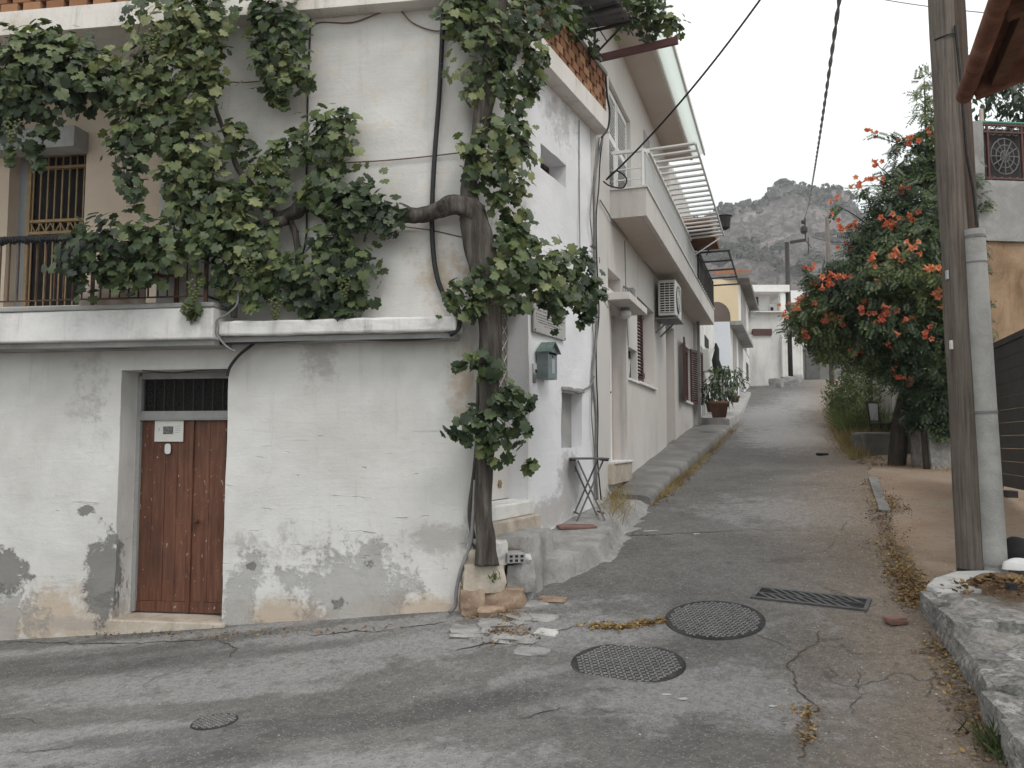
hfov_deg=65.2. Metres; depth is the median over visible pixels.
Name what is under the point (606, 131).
cable
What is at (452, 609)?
cable
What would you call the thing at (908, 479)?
ground
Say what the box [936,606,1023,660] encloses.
kerb stone
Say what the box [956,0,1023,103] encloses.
timber roof
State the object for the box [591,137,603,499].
cable
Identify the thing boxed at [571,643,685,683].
manhole cover
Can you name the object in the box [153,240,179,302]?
chair
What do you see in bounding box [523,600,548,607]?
stone fragment
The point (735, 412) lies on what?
pavement
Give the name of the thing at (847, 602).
drain grate
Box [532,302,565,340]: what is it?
wall plaque
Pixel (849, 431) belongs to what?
dry grass
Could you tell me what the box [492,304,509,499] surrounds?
side door
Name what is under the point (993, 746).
weed
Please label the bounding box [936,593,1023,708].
stone bank
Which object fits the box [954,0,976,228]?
utility pole
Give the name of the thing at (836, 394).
weed foliage
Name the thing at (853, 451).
dry grass
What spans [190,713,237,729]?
valve cover
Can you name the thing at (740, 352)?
arched window
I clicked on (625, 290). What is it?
cable
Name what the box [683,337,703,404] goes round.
window
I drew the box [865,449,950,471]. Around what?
dry grass
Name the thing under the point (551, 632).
stone fragment
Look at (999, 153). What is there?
terrace house
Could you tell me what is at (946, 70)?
utility pole
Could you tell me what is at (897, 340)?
trumpet vine
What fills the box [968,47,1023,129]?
tree
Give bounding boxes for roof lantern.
[706,212,731,255]
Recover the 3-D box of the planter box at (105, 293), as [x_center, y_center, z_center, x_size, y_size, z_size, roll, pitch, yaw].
[-3.697,-0.829,7.414,0.650,0.225,0.054,-1,-4,9]
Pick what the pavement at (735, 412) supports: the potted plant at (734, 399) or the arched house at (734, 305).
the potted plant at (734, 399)
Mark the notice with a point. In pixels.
(169, 430)
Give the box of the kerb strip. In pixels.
[868,477,890,512]
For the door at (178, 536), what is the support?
in the corner house at (318, 468)
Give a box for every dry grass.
[655,421,743,500]
[814,405,872,459]
[838,424,890,444]
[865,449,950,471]
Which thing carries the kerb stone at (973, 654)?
on the ground at (908, 479)
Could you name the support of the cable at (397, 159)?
attached to the corner house at (318, 468)
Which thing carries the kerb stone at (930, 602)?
on the ground at (908, 479)
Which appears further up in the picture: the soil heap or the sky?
the sky
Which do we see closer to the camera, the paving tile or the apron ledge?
the apron ledge
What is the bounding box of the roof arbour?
[557,0,677,61]
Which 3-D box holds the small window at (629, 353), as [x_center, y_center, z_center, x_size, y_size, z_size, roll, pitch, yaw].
[1.857,-0.296,12.610,0.165,0.532,0.812,-1,-4,19]
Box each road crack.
[4,639,203,643]
[8,741,88,752]
[306,622,439,634]
[454,625,584,650]
[514,706,567,718]
[786,630,819,758]
[850,667,861,712]
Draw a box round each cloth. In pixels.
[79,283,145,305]
[712,343,722,374]
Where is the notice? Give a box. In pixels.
[154,420,183,441]
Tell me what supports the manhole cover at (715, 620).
on the road
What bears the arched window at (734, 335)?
in the arched house at (734, 305)
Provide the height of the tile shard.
0.053 m
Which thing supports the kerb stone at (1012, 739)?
on the ground at (908, 479)
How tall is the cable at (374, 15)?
0.264 m
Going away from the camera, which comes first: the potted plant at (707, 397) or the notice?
the notice
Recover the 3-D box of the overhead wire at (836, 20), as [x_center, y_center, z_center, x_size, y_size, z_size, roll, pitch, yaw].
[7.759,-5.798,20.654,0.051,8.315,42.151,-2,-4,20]
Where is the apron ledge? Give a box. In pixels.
[497,526,554,599]
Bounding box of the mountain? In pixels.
[692,182,914,344]
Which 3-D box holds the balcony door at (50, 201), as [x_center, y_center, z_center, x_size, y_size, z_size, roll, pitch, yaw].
[-5.294,-1.667,9.303,1.011,2.123,0.090,-1,-4,9]
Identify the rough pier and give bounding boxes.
[910,360,950,469]
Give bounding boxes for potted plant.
[697,383,722,411]
[701,365,740,417]
[720,367,750,402]
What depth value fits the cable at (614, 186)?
10.39 m
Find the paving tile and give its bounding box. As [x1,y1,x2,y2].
[557,524,596,528]
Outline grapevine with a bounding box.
[0,0,690,566]
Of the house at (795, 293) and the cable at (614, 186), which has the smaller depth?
the cable at (614, 186)
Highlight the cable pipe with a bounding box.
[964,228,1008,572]
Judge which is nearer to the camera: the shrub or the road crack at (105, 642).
the road crack at (105, 642)
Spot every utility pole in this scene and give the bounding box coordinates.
[928,0,983,570]
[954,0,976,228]
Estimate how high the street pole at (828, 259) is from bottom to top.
7.818 m
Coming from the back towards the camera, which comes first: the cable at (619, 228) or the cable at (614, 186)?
the cable at (619, 228)
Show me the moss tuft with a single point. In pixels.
(494, 576)
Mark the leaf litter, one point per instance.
(910, 590)
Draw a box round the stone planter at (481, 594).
[458,537,536,617]
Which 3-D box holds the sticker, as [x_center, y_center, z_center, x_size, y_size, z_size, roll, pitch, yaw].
[-3.346,0.630,7.774,0.064,0.098,0.004,-1,-4,9]
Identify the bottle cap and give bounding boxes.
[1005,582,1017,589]
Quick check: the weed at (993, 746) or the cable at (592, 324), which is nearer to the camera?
the weed at (993, 746)
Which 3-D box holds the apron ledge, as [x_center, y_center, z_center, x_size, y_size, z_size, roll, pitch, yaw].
[0.204,1.743,7.589,0.690,0.728,1.380,-2,-5,25]
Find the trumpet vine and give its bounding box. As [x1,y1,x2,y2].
[772,63,999,468]
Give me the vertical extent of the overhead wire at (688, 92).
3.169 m
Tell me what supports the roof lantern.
hanging from the white house at (705, 341)
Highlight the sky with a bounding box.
[663,0,1023,231]
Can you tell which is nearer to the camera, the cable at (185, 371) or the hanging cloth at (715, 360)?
the cable at (185, 371)
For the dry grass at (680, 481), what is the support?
on the road
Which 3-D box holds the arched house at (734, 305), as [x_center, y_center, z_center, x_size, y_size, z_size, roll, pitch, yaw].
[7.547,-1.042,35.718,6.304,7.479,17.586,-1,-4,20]
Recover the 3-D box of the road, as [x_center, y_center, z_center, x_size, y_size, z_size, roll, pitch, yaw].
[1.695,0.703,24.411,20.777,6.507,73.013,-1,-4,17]
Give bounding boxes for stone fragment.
[449,624,489,638]
[477,618,516,631]
[491,632,539,644]
[498,613,532,624]
[513,646,550,656]
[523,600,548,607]
[529,613,558,621]
[533,628,559,636]
[538,595,566,602]
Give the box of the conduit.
[430,5,461,336]
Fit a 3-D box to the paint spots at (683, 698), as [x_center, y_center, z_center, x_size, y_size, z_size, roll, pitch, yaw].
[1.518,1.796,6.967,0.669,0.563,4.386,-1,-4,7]
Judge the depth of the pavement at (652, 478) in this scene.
13.68 m
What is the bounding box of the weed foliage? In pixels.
[819,363,885,423]
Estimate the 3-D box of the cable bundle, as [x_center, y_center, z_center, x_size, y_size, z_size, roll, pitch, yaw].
[-2.815,-0.435,7.304,4.841,0.206,0.036,-1,-4,9]
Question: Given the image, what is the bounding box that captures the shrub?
[827,361,864,399]
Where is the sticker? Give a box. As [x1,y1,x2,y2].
[165,444,170,453]
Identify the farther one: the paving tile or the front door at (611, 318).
the front door at (611, 318)
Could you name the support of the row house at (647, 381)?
on the ground at (908, 479)
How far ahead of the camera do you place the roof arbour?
9.89 m
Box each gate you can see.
[803,346,842,379]
[993,329,1023,497]
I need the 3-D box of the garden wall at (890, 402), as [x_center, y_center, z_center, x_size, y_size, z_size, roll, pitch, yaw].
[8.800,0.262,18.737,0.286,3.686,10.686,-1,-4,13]
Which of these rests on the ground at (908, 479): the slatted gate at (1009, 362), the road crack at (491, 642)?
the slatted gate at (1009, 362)
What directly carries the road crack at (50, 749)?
on the road
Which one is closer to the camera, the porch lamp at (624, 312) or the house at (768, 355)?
the porch lamp at (624, 312)
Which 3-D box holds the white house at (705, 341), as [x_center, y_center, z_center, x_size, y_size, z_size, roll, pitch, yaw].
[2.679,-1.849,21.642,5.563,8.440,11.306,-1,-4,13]
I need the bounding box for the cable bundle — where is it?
[103,322,462,348]
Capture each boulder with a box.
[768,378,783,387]
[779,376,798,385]
[793,374,802,381]
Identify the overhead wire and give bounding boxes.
[606,0,760,179]
[804,0,841,217]
[886,0,983,12]
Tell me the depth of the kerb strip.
10.58 m
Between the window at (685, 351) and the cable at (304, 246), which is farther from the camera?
the window at (685, 351)
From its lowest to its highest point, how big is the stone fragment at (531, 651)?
0.054 m
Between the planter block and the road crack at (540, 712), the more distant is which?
the planter block
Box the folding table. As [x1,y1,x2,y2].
[569,457,609,521]
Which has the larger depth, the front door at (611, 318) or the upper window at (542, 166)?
the front door at (611, 318)
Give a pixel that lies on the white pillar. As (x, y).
(797, 352)
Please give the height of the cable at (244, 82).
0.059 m
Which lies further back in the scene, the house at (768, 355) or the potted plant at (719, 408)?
the house at (768, 355)
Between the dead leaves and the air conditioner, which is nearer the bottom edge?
the dead leaves
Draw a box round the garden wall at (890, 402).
[843,365,909,431]
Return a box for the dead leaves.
[937,572,1023,599]
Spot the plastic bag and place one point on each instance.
(1017, 564)
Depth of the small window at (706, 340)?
23.22 m
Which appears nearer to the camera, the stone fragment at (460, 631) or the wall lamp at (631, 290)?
the stone fragment at (460, 631)
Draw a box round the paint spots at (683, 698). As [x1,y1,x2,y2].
[647,530,776,706]
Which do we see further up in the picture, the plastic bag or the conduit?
the conduit
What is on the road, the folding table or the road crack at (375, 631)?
the road crack at (375, 631)
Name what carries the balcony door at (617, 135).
in the row house at (647, 381)
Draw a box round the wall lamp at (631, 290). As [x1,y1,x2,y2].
[623,286,634,296]
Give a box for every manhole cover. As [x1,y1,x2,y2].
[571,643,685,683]
[665,601,765,639]
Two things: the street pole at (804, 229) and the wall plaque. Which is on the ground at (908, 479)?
the street pole at (804, 229)
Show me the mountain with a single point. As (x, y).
(776, 221)
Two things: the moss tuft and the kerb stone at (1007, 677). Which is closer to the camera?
the kerb stone at (1007, 677)
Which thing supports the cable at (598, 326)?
attached to the row house at (647, 381)
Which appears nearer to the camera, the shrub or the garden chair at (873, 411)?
the garden chair at (873, 411)
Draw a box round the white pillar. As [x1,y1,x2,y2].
[792,342,802,376]
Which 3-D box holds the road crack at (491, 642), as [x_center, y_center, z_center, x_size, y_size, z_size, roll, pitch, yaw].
[0.053,1.965,6.172,1.135,0.123,0.087,1,-4,-18]
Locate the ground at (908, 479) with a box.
[834,379,1023,582]
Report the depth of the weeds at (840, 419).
17.12 m
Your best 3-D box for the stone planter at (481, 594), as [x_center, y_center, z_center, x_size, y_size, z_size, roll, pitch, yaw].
[-0.115,1.678,7.093,0.715,0.675,0.804,0,-4,0]
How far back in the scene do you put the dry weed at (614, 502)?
9.94 m
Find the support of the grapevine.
on the stone planter at (481, 594)
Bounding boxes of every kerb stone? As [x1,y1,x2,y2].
[920,591,978,631]
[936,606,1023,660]
[956,639,1023,690]
[973,659,1023,711]
[981,691,1023,747]
[1000,718,1023,767]
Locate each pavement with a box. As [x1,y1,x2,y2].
[611,425,730,504]
[701,392,750,426]
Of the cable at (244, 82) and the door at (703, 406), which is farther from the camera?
the door at (703, 406)
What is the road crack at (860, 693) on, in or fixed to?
on the road
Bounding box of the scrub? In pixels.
[693,178,914,284]
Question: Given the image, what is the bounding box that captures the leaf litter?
[84,426,1006,766]
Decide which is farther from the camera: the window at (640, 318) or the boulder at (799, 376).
the boulder at (799, 376)
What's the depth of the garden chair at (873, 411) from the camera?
16.34 m
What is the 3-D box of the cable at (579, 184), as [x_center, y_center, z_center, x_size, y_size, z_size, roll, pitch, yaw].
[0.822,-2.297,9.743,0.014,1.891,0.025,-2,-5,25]
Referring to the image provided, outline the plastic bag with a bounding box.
[1002,558,1023,570]
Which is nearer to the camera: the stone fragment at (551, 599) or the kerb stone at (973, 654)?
the kerb stone at (973, 654)
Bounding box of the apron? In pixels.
[544,498,677,585]
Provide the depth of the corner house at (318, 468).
7.50 m
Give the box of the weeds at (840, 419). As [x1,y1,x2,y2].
[819,398,893,434]
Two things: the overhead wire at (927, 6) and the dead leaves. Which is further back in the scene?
the overhead wire at (927, 6)
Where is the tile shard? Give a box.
[882,615,908,624]
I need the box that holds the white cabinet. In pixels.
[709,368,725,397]
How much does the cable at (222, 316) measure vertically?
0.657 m
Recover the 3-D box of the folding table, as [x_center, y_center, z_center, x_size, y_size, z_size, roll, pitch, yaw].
[0.871,1.216,9.186,0.420,0.739,0.420,1,-4,-7]
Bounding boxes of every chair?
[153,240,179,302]
[865,401,891,431]
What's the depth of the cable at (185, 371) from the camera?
7.50 m
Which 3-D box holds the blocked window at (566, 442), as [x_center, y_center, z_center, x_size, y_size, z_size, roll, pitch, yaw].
[0.563,0.424,9.385,0.036,0.670,0.673,-2,-5,25]
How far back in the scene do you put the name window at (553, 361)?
8.46 m
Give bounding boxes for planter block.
[851,432,910,455]
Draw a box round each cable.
[142,369,226,372]
[215,280,238,352]
[226,344,254,375]
[231,81,257,82]
[302,18,310,253]
[307,152,459,164]
[312,11,445,31]
[406,227,461,237]
[448,480,474,612]
[579,120,579,255]
[589,137,599,495]
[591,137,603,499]
[595,142,602,499]
[600,200,654,273]
[601,76,610,138]
[603,171,626,188]
[624,240,628,345]
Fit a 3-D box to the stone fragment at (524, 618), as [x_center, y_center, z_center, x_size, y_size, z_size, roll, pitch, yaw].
[0.097,1.942,6.640,0.324,0.056,0.342,2,-5,-30]
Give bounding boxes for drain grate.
[750,586,871,611]
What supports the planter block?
on the ground at (908, 479)
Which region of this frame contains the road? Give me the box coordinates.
[0,379,1007,767]
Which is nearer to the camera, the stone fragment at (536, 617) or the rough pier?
the stone fragment at (536, 617)
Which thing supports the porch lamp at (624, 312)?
attached to the row house at (647, 381)
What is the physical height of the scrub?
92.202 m
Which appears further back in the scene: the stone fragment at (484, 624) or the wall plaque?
the wall plaque
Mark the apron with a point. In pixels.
(575, 552)
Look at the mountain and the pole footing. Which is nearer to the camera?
the pole footing
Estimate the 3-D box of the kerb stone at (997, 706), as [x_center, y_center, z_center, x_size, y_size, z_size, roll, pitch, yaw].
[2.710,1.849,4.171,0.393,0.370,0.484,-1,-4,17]
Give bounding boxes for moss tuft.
[487,570,500,582]
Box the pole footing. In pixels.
[926,570,997,596]
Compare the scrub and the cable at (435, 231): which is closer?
the cable at (435, 231)
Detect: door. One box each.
[14,153,86,306]
[130,372,227,613]
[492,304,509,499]
[609,89,626,186]
[610,311,613,460]
[701,346,705,416]
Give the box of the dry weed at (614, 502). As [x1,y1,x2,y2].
[592,475,638,525]
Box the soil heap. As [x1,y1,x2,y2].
[969,572,1023,601]
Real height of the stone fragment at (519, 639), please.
0.054 m
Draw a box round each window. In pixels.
[540,163,548,173]
[552,359,554,373]
[561,393,571,447]
[628,351,639,383]
[637,315,657,389]
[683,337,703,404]
[704,335,708,348]
[733,331,737,395]
[738,340,742,393]
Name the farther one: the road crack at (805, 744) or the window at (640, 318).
the window at (640, 318)
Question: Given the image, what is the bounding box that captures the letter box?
[535,342,560,379]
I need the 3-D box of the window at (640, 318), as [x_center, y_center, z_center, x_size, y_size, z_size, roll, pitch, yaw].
[2.257,-0.650,13.901,0.255,1.418,1.866,-1,-4,19]
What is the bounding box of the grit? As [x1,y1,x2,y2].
[9,469,1019,767]
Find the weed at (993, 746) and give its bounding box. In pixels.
[950,710,1007,765]
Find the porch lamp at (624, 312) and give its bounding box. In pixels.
[619,307,630,318]
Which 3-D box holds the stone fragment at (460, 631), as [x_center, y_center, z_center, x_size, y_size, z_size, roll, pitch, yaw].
[-0.322,1.999,6.480,0.376,0.053,0.400,0,-4,0]
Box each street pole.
[784,217,810,375]
[825,217,834,385]
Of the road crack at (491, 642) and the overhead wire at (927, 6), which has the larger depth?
the overhead wire at (927, 6)
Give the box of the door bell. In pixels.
[533,363,536,382]
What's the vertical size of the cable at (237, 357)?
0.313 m
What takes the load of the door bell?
attached to the corner house at (318, 468)
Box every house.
[0,0,609,640]
[578,1,739,506]
[671,164,718,425]
[712,270,758,400]
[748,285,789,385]
[785,290,807,345]
[920,109,1023,462]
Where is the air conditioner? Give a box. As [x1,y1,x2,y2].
[655,279,682,336]

